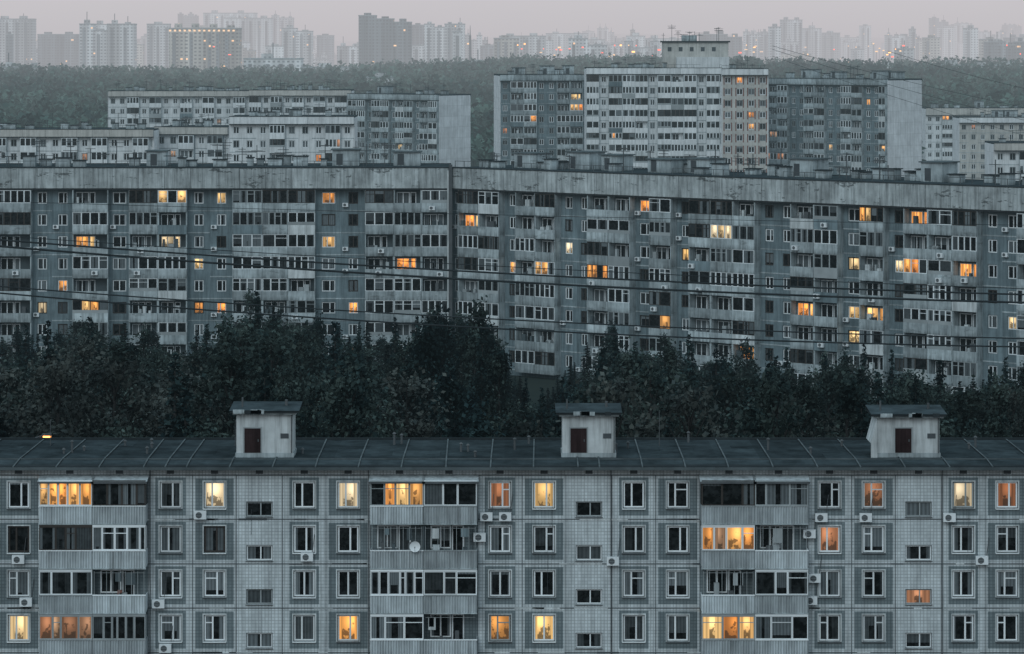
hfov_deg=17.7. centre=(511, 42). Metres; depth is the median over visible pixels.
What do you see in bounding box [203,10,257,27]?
distant apartment tower
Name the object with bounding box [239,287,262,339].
poplar tree
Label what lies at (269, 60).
distant building
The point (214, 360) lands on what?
deciduous tree
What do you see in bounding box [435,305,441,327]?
spruce tree
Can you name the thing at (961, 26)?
distant apartment tower
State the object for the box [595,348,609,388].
spruce tree
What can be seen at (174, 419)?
spruce tree
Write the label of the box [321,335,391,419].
deciduous tree
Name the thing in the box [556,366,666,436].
deciduous tree
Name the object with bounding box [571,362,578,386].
spruce tree
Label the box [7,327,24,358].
poplar tree
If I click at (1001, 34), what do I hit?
distant apartment tower
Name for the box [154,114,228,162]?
apartment block
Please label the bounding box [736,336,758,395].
poplar tree
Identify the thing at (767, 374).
spruce tree
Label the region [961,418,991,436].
deciduous tree
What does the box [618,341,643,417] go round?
spruce tree
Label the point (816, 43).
distant apartment tower
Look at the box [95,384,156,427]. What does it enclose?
deciduous tree
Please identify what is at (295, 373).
deciduous tree
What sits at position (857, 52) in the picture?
distant building
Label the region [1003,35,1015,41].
distant apartment tower
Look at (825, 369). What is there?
spruce tree
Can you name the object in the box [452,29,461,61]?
distant building
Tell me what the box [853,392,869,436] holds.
spruce tree
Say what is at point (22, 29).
distant apartment tower
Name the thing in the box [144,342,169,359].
deciduous tree
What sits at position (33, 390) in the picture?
deciduous tree
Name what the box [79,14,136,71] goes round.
distant apartment tower
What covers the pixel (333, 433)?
poplar tree
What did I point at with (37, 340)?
spruce tree
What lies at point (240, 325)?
deciduous tree
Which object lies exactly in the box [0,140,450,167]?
roof
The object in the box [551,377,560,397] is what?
spruce tree
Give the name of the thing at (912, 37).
distant building
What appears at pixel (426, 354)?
poplar tree
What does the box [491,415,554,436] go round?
deciduous tree
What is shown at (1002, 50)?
distant building
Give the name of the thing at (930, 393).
deciduous tree
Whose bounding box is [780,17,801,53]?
distant apartment tower
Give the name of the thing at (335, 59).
distant building
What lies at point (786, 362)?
spruce tree
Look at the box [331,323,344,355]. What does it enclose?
spruce tree
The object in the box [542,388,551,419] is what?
spruce tree
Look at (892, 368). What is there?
spruce tree
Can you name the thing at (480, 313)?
poplar tree
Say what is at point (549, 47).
distant building
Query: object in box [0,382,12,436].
spruce tree
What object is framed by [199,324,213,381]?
spruce tree
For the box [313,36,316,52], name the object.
distant building
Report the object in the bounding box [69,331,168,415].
deciduous tree
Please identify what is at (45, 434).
street lamp
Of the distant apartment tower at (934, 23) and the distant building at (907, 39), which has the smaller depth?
the distant building at (907, 39)
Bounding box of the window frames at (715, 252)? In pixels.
[455,190,1023,393]
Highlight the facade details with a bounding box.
[0,470,1023,653]
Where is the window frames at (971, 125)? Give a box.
[962,125,1022,178]
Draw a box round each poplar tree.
[0,341,15,365]
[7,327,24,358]
[52,329,65,350]
[57,346,69,367]
[111,336,123,347]
[136,322,154,392]
[144,325,161,354]
[197,328,213,353]
[205,310,247,429]
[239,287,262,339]
[276,307,283,324]
[310,311,329,367]
[313,350,368,436]
[374,333,385,378]
[396,340,430,432]
[405,335,417,359]
[406,310,446,435]
[409,320,439,414]
[418,307,437,329]
[426,353,470,436]
[426,374,458,434]
[431,302,468,394]
[435,317,454,393]
[441,406,469,436]
[452,307,463,380]
[452,315,468,385]
[455,295,496,406]
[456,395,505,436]
[458,322,488,427]
[462,312,470,366]
[469,325,505,421]
[479,315,498,351]
[481,337,516,433]
[490,333,512,365]
[503,366,515,419]
[532,403,544,429]
[550,376,582,436]
[592,335,613,363]
[604,319,622,351]
[611,341,631,435]
[653,332,673,369]
[657,338,683,414]
[673,367,697,414]
[715,354,744,429]
[718,349,730,375]
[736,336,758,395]
[760,351,789,400]
[789,366,796,385]
[816,365,873,436]
[818,350,832,421]
[831,347,852,417]
[887,370,899,387]
[980,369,1022,436]
[982,411,1008,436]
[1014,360,1023,410]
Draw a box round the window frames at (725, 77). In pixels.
[725,77,765,171]
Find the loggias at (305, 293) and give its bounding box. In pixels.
[0,190,446,363]
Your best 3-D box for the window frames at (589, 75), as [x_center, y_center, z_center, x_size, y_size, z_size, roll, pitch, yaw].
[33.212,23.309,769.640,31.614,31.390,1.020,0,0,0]
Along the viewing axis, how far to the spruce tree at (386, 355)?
309.08 m
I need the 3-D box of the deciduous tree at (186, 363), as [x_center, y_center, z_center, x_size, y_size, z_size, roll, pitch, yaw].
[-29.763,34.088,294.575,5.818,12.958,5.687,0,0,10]
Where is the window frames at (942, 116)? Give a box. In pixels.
[928,116,951,160]
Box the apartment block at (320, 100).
[249,79,353,114]
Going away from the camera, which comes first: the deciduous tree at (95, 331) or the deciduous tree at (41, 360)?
the deciduous tree at (41, 360)
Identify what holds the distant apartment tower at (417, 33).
on the ground
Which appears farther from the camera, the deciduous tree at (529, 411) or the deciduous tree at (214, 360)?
the deciduous tree at (214, 360)
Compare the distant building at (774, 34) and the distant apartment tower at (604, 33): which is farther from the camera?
the distant apartment tower at (604, 33)
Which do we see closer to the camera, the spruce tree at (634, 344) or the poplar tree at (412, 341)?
the spruce tree at (634, 344)
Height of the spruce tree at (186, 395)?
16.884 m
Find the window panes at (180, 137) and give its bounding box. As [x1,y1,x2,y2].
[160,136,221,156]
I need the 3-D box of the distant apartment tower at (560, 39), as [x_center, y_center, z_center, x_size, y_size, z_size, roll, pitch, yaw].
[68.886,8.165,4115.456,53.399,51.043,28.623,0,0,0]
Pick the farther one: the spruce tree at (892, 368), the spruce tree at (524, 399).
the spruce tree at (892, 368)
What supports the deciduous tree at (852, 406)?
on the ground
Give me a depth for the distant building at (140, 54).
3709.71 m
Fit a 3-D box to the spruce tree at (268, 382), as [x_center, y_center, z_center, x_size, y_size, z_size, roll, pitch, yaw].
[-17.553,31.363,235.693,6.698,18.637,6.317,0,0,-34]
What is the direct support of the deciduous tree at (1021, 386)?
on the ground
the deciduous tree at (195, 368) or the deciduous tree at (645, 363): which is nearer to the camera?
the deciduous tree at (195, 368)
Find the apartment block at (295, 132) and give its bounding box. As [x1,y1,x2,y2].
[229,100,357,162]
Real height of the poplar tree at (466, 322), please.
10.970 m
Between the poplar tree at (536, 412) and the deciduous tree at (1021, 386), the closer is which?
the deciduous tree at (1021, 386)
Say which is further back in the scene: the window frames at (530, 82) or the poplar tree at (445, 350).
the window frames at (530, 82)
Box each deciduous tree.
[0,351,74,434]
[0,353,43,426]
[0,383,16,431]
[1,352,98,436]
[4,365,32,411]
[12,411,71,436]
[20,365,76,422]
[21,357,102,436]
[26,348,70,388]
[27,345,95,416]
[51,329,103,417]
[53,329,80,351]
[62,331,96,373]
[62,331,101,382]
[64,327,109,353]
[64,351,168,436]
[66,316,107,346]
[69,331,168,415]
[70,322,105,364]
[93,348,110,364]
[93,405,153,436]
[94,407,146,436]
[95,329,111,348]
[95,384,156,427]
[123,361,229,436]
[130,382,178,434]
[135,392,191,436]
[142,346,193,394]
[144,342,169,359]
[144,346,172,371]
[146,343,187,396]
[160,352,192,373]
[172,332,260,436]
[178,352,214,414]
[178,416,232,436]
[180,342,211,381]
[188,388,234,436]
[189,315,287,429]
[194,338,218,370]
[197,339,250,402]
[217,315,252,339]
[223,315,321,431]
[234,325,320,430]
[245,318,315,405]
[259,316,285,336]
[260,370,324,436]
[261,312,288,331]
[276,309,331,409]
[284,321,302,337]
[288,329,332,409]
[291,320,324,363]
[295,355,405,436]
[296,368,338,436]
[296,375,335,428]
[301,344,407,436]
[309,340,330,402]
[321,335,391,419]
[353,363,458,436]
[362,344,383,391]
[367,360,402,425]
[369,358,435,436]
[376,341,408,381]
[376,342,389,366]
[377,337,434,405]
[379,356,409,424]
[489,410,546,436]
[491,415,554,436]
[512,399,549,434]
[546,374,642,436]
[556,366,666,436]
[574,352,615,391]
[608,336,669,435]
[621,345,717,436]
[621,364,691,436]
[633,346,658,382]
[635,374,745,436]
[638,359,662,393]
[639,347,663,372]
[646,365,729,434]
[648,355,686,396]
[690,368,718,396]
[693,355,755,436]
[694,367,719,391]
[698,359,720,374]
[710,366,753,433]
[711,394,805,436]
[719,365,777,436]
[724,353,764,373]
[730,358,760,393]
[731,365,815,436]
[733,389,816,436]
[759,364,799,424]
[781,367,864,436]
[791,357,871,436]
[791,370,830,407]
[793,378,842,436]
[809,417,854,436]
[813,354,852,429]
[833,378,873,426]
[834,357,891,427]
[834,361,865,388]
[862,375,924,427]
[872,364,955,431]
[893,366,926,386]
[911,383,941,404]
[916,378,950,403]
[923,385,963,436]
[924,386,971,436]
[932,387,963,435]
[938,387,963,432]
[940,374,1023,436]
[940,408,964,436]
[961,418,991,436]
[974,377,1022,434]
[975,397,1023,436]
[982,383,1023,436]
[999,385,1023,427]
[1000,378,1022,421]
[1011,382,1023,427]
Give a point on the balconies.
(772, 557)
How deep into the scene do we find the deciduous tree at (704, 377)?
320.66 m
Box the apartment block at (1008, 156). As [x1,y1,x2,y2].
[985,127,1023,180]
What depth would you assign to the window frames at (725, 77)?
768.16 m
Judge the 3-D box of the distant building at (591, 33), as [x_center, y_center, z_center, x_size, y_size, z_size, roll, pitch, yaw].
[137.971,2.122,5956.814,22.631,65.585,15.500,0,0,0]
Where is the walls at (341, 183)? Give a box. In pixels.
[0,168,448,357]
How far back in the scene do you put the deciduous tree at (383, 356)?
374.84 m
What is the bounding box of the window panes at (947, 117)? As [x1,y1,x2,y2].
[928,116,951,156]
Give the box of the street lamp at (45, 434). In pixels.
[38,433,51,436]
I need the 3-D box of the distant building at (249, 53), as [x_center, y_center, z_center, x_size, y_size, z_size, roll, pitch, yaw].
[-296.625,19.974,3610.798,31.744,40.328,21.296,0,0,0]
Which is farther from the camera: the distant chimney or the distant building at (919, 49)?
the distant building at (919, 49)
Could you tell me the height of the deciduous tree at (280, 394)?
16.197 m
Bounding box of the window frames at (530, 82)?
[503,82,582,160]
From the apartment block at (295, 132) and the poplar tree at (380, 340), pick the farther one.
the apartment block at (295, 132)
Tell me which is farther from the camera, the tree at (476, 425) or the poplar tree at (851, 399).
the poplar tree at (851, 399)
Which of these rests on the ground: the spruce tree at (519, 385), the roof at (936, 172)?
the spruce tree at (519, 385)
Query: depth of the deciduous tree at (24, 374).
268.21 m
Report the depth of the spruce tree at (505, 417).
237.34 m
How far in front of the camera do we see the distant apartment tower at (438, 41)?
3204.64 m
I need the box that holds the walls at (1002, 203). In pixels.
[452,168,1023,386]
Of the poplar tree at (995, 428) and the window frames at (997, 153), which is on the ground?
the poplar tree at (995, 428)
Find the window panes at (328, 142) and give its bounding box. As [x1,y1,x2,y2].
[234,126,349,160]
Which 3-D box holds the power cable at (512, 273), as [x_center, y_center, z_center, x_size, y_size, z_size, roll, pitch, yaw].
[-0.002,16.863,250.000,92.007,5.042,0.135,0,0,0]
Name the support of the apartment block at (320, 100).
on the ground
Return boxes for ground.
[32,34,1016,434]
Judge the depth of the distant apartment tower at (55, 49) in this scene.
3605.86 m
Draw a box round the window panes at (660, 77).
[587,75,718,168]
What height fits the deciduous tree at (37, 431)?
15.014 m
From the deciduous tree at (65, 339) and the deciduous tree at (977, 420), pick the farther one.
the deciduous tree at (65, 339)
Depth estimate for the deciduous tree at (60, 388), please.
239.88 m
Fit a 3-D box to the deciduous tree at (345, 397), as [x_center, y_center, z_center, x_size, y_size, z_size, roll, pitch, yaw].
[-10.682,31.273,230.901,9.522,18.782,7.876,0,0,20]
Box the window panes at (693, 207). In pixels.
[456,191,1023,393]
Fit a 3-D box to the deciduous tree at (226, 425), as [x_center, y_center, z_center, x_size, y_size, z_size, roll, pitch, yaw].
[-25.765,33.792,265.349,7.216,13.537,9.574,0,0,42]
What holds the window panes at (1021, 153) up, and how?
in the apartment block at (1008, 156)
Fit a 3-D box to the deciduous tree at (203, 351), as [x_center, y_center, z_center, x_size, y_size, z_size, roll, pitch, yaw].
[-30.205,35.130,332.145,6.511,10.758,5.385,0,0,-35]
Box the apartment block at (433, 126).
[347,84,470,166]
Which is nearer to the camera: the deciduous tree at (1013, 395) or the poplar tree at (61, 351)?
the deciduous tree at (1013, 395)
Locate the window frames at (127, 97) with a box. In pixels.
[111,97,247,123]
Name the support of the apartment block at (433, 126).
on the ground
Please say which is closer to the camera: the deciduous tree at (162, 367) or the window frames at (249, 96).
the deciduous tree at (162, 367)
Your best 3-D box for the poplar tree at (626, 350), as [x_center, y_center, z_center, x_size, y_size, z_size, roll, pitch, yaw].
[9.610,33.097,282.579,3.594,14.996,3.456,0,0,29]
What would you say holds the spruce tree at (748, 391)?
on the ground
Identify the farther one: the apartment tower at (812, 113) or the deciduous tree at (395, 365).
the apartment tower at (812, 113)
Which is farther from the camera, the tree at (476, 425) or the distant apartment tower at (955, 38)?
the distant apartment tower at (955, 38)
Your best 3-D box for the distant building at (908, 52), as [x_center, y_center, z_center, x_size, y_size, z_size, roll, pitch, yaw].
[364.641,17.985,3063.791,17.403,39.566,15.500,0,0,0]
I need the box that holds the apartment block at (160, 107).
[108,79,251,126]
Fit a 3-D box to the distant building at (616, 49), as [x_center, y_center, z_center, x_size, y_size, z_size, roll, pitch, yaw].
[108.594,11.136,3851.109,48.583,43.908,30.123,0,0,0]
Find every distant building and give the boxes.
[2,53,47,71]
[5,32,13,62]
[96,21,106,29]
[137,44,144,66]
[141,34,146,68]
[242,40,250,49]
[242,45,255,68]
[243,54,358,73]
[265,44,284,57]
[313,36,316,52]
[313,53,327,58]
[313,54,328,66]
[316,34,333,65]
[334,53,336,64]
[337,43,358,66]
[366,62,393,83]
[412,44,423,63]
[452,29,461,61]
[480,37,493,59]
[493,35,518,62]
[542,34,553,60]
[568,31,606,59]
[582,25,594,38]
[588,37,623,59]
[614,36,625,42]
[624,35,659,56]
[768,24,780,61]
[781,36,798,53]
[781,51,810,61]
[840,35,858,61]
[844,40,874,62]
[850,46,863,62]
[892,32,919,47]
[894,40,913,61]
[909,26,915,62]
[916,38,921,62]
[922,35,939,63]
[937,26,954,60]
[945,60,1022,67]
[957,42,962,62]
[963,25,977,62]
[978,37,1001,60]
[983,31,1023,62]
[1002,23,1021,36]
[1015,34,1023,40]
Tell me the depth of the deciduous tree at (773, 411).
244.36 m
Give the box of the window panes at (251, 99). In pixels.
[249,97,345,112]
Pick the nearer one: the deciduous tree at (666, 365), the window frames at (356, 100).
the deciduous tree at (666, 365)
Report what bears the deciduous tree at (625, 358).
on the ground
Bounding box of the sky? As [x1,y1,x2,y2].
[0,0,1023,40]
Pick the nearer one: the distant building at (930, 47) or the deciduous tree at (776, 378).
the deciduous tree at (776, 378)
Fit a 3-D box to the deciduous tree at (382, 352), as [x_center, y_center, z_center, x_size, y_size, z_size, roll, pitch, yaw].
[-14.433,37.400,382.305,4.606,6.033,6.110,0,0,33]
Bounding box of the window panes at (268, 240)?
[0,191,446,356]
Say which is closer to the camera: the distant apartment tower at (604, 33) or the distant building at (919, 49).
the distant building at (919, 49)
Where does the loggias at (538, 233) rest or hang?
attached to the walls at (1002, 203)
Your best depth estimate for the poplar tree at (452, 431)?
233.57 m
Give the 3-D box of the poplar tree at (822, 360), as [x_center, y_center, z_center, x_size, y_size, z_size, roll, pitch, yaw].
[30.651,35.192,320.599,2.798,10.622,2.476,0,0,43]
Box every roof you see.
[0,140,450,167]
[0,397,1023,469]
[452,147,1023,187]
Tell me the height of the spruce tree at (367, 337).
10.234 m
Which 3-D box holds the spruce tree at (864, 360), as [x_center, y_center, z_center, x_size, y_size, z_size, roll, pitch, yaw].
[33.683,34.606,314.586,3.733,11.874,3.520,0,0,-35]
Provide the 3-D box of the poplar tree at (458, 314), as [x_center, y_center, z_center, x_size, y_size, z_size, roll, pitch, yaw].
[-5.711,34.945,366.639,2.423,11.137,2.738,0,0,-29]
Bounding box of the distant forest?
[0,52,1023,165]
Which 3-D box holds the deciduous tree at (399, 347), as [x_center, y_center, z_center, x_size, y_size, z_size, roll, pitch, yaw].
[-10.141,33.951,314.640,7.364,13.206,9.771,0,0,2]
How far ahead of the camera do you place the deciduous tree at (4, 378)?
256.75 m
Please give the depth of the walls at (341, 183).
405.00 m
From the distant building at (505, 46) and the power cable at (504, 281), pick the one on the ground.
the distant building at (505, 46)
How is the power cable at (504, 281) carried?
attached to the utility pole
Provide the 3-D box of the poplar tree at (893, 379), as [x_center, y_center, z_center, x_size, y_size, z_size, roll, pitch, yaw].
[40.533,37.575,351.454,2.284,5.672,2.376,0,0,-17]
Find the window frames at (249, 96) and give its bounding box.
[249,96,346,112]
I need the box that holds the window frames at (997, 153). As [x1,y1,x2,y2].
[997,153,1023,173]
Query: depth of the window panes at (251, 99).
861.14 m
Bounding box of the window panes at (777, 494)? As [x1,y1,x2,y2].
[10,481,1015,645]
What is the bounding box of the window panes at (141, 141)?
[0,138,147,159]
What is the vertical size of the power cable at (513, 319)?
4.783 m
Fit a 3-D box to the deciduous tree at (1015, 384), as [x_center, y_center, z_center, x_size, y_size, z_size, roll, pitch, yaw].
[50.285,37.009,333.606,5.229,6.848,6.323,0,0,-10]
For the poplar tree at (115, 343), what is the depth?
366.36 m
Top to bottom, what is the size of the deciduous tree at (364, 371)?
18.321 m
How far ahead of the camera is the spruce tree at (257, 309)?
313.10 m
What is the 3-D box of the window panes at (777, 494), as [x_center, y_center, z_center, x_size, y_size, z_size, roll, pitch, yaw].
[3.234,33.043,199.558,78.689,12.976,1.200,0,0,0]
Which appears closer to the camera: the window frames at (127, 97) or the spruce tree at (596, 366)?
the spruce tree at (596, 366)
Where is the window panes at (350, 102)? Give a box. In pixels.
[348,100,435,160]
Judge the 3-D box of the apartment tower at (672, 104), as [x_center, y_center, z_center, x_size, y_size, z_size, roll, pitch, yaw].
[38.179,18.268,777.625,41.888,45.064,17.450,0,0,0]
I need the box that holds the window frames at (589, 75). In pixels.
[587,75,720,168]
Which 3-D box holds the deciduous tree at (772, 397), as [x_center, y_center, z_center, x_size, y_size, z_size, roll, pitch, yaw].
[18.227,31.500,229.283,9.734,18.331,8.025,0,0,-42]
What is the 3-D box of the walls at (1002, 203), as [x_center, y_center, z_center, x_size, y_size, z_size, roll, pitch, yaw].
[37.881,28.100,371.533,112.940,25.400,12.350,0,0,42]
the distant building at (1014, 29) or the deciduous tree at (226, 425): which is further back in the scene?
the distant building at (1014, 29)
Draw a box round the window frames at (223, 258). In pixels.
[0,190,446,356]
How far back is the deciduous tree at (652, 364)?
331.92 m
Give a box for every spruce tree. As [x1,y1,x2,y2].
[0,337,10,366]
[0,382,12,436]
[16,343,26,384]
[19,324,34,384]
[21,332,30,362]
[26,320,69,418]
[27,335,37,367]
[33,333,43,363]
[54,335,63,352]
[79,316,95,399]
[91,341,102,402]
[119,323,134,355]
[158,352,194,436]
[171,375,200,436]
[190,330,200,360]
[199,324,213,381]
[245,291,263,353]
[248,351,277,400]
[269,302,279,335]
[301,399,321,436]
[303,321,316,405]
[320,321,342,383]
[329,322,340,365]
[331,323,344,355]
[353,332,365,367]
[353,346,369,420]
[354,322,363,347]
[359,356,372,428]
[361,322,376,368]
[378,345,391,395]
[384,317,402,370]
[408,316,419,347]
[434,401,447,436]
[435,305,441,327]
[500,414,509,436]
[510,376,524,418]
[518,388,535,434]
[519,378,534,426]
[533,387,552,436]
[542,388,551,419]
[550,387,561,427]
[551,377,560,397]
[554,376,567,433]
[561,364,575,396]
[564,361,577,395]
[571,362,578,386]
[577,342,594,388]
[594,348,619,436]
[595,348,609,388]
[606,338,619,430]
[608,327,618,369]
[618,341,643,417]
[621,359,645,436]
[663,415,674,436]
[676,334,704,419]
[677,340,685,371]
[684,343,701,397]
[700,344,721,404]
[739,387,753,436]
[749,348,760,375]
[756,363,773,404]
[781,347,791,428]
[817,355,837,432]
[844,369,868,434]
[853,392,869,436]
[858,344,871,390]
[858,371,887,431]
[862,377,872,433]
[882,349,898,398]
[910,376,922,404]
[930,360,947,399]
[955,381,964,399]
[968,378,976,416]
[983,369,993,426]
[1001,356,1012,391]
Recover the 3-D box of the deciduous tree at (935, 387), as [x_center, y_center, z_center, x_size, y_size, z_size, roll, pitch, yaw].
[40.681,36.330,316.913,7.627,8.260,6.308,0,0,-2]
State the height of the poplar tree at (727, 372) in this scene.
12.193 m
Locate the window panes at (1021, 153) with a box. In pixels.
[998,152,1023,180]
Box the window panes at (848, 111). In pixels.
[769,86,884,172]
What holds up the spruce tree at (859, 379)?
on the ground
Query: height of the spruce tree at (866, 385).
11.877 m
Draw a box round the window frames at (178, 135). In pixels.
[160,135,226,157]
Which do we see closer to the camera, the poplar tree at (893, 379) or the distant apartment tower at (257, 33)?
the poplar tree at (893, 379)
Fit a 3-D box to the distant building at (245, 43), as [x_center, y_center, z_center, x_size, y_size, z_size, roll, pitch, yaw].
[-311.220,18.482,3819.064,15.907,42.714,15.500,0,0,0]
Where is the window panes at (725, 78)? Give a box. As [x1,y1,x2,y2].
[725,78,764,171]
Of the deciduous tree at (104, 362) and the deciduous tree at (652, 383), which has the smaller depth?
the deciduous tree at (652, 383)
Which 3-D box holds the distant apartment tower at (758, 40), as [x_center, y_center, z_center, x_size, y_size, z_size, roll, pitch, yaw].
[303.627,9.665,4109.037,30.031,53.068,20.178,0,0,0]
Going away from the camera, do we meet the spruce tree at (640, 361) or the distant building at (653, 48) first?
the spruce tree at (640, 361)
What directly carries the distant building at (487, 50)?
on the ground
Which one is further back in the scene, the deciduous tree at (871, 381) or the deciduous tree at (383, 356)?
the deciduous tree at (383, 356)
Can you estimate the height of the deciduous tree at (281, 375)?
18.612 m
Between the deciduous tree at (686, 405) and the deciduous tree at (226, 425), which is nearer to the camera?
the deciduous tree at (686, 405)
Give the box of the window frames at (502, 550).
[9,482,1016,646]
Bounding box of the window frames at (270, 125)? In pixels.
[233,125,349,161]
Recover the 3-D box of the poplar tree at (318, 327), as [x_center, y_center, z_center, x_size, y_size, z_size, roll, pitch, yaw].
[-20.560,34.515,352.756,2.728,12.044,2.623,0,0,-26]
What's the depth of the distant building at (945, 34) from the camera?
4947.99 m
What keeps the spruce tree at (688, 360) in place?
on the ground
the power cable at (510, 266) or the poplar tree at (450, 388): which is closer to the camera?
the power cable at (510, 266)
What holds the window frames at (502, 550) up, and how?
attached to the walls at (571, 491)
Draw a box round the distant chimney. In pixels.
[469,28,471,62]
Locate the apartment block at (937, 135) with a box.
[922,100,1023,160]
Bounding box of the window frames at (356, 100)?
[348,100,436,160]
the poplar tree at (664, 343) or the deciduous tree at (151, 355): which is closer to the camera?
the deciduous tree at (151, 355)
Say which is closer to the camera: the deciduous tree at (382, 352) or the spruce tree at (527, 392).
the spruce tree at (527, 392)
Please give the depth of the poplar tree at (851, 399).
239.30 m
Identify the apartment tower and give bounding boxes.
[0,13,36,64]
[37,32,78,69]
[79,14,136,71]
[147,22,170,69]
[168,23,241,71]
[178,12,198,27]
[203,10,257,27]
[224,16,272,57]
[271,11,293,45]
[281,25,312,65]
[358,13,411,66]
[412,23,423,44]
[424,22,464,63]
[465,32,486,59]
[494,65,583,164]
[499,33,545,58]
[546,28,588,59]
[584,27,764,168]
[597,26,613,42]
[626,33,680,56]
[698,31,741,58]
[721,56,768,172]
[743,29,767,63]
[769,65,921,176]
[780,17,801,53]
[802,22,839,61]
[859,24,870,63]
[884,28,905,62]
[928,15,948,36]
[949,24,956,59]
[954,17,971,42]
[978,30,1005,52]
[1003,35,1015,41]
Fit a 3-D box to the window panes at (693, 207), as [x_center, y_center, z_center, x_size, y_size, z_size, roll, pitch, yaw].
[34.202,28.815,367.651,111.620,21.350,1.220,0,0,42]
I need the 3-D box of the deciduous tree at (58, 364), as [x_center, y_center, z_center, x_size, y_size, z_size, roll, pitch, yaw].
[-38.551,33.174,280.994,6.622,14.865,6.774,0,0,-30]
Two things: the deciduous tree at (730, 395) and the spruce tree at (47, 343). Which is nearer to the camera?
the deciduous tree at (730, 395)
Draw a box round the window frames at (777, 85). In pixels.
[770,85,884,172]
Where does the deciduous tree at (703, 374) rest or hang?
on the ground
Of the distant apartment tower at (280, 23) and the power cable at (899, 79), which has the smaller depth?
the power cable at (899, 79)
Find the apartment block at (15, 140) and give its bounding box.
[0,113,159,162]
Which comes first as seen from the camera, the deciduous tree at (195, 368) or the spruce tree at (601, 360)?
the spruce tree at (601, 360)
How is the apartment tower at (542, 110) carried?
on the ground
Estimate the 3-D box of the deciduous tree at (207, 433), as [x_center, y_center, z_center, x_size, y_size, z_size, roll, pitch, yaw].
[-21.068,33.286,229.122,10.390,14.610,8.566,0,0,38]
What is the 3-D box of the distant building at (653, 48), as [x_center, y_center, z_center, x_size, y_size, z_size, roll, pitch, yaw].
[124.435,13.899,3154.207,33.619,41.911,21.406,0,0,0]
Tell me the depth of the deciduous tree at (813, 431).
261.59 m
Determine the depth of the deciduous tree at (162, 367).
286.32 m
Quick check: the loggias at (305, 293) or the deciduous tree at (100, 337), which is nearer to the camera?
the deciduous tree at (100, 337)
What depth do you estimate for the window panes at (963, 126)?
900.05 m
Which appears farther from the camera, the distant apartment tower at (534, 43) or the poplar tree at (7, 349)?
the distant apartment tower at (534, 43)
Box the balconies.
[37,475,809,653]
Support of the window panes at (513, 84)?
in the apartment tower at (542, 110)
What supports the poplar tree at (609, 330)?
on the ground
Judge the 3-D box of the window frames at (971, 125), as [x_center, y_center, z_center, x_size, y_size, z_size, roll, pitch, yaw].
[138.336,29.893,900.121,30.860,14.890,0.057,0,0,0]
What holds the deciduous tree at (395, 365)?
on the ground
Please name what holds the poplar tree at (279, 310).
on the ground
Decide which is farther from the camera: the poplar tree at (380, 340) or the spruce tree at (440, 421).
the poplar tree at (380, 340)
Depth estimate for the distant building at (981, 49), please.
3458.79 m
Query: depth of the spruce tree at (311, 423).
239.85 m
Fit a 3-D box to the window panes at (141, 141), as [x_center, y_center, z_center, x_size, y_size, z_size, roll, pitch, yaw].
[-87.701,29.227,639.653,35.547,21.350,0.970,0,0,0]
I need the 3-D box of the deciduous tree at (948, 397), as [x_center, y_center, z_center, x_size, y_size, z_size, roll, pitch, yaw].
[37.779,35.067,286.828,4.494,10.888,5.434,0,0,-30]
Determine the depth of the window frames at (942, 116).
999.19 m
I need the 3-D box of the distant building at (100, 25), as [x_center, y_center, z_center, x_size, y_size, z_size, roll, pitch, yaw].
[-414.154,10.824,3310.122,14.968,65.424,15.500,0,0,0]
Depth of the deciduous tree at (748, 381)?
282.12 m
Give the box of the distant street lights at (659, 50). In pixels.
[213,43,1020,69]
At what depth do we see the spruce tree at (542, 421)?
260.37 m
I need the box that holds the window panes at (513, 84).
[503,82,582,164]
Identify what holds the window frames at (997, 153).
in the apartment block at (1008, 156)
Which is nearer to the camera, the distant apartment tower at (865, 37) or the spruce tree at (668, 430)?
the spruce tree at (668, 430)
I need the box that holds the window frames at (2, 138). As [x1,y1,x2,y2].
[0,138,151,159]
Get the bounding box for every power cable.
[0,201,993,224]
[0,235,1023,288]
[0,239,1023,294]
[0,245,1023,303]
[0,286,1023,338]
[0,292,1023,347]
[772,49,1021,119]
[773,56,1021,134]
[774,46,1020,106]
[889,51,1021,87]
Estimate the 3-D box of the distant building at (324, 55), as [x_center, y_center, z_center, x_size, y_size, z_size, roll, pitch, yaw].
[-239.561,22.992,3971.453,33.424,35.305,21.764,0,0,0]
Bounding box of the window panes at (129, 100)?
[111,98,247,123]
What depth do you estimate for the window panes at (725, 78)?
768.16 m
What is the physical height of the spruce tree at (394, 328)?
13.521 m
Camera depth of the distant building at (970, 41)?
3782.91 m
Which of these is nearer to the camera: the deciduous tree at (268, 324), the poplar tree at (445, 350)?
the poplar tree at (445, 350)
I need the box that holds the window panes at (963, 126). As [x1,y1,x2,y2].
[962,125,1022,178]
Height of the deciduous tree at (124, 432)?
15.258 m
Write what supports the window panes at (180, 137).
in the apartment block at (181, 138)
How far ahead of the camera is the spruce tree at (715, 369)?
315.89 m
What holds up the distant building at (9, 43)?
on the ground
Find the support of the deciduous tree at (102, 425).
on the ground
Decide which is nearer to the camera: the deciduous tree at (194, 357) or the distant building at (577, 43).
the deciduous tree at (194, 357)
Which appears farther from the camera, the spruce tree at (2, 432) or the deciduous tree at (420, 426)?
the deciduous tree at (420, 426)
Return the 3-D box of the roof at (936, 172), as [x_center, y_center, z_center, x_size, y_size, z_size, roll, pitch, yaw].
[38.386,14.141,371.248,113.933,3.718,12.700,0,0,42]
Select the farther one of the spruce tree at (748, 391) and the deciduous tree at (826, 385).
the deciduous tree at (826, 385)
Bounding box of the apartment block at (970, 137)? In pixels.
[953,106,1023,179]
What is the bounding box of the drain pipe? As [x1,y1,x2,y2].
[447,164,451,360]
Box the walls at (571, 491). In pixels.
[0,470,1023,653]
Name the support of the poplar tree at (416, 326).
on the ground
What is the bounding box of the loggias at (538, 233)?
[452,190,1023,399]
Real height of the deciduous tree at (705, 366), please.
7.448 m

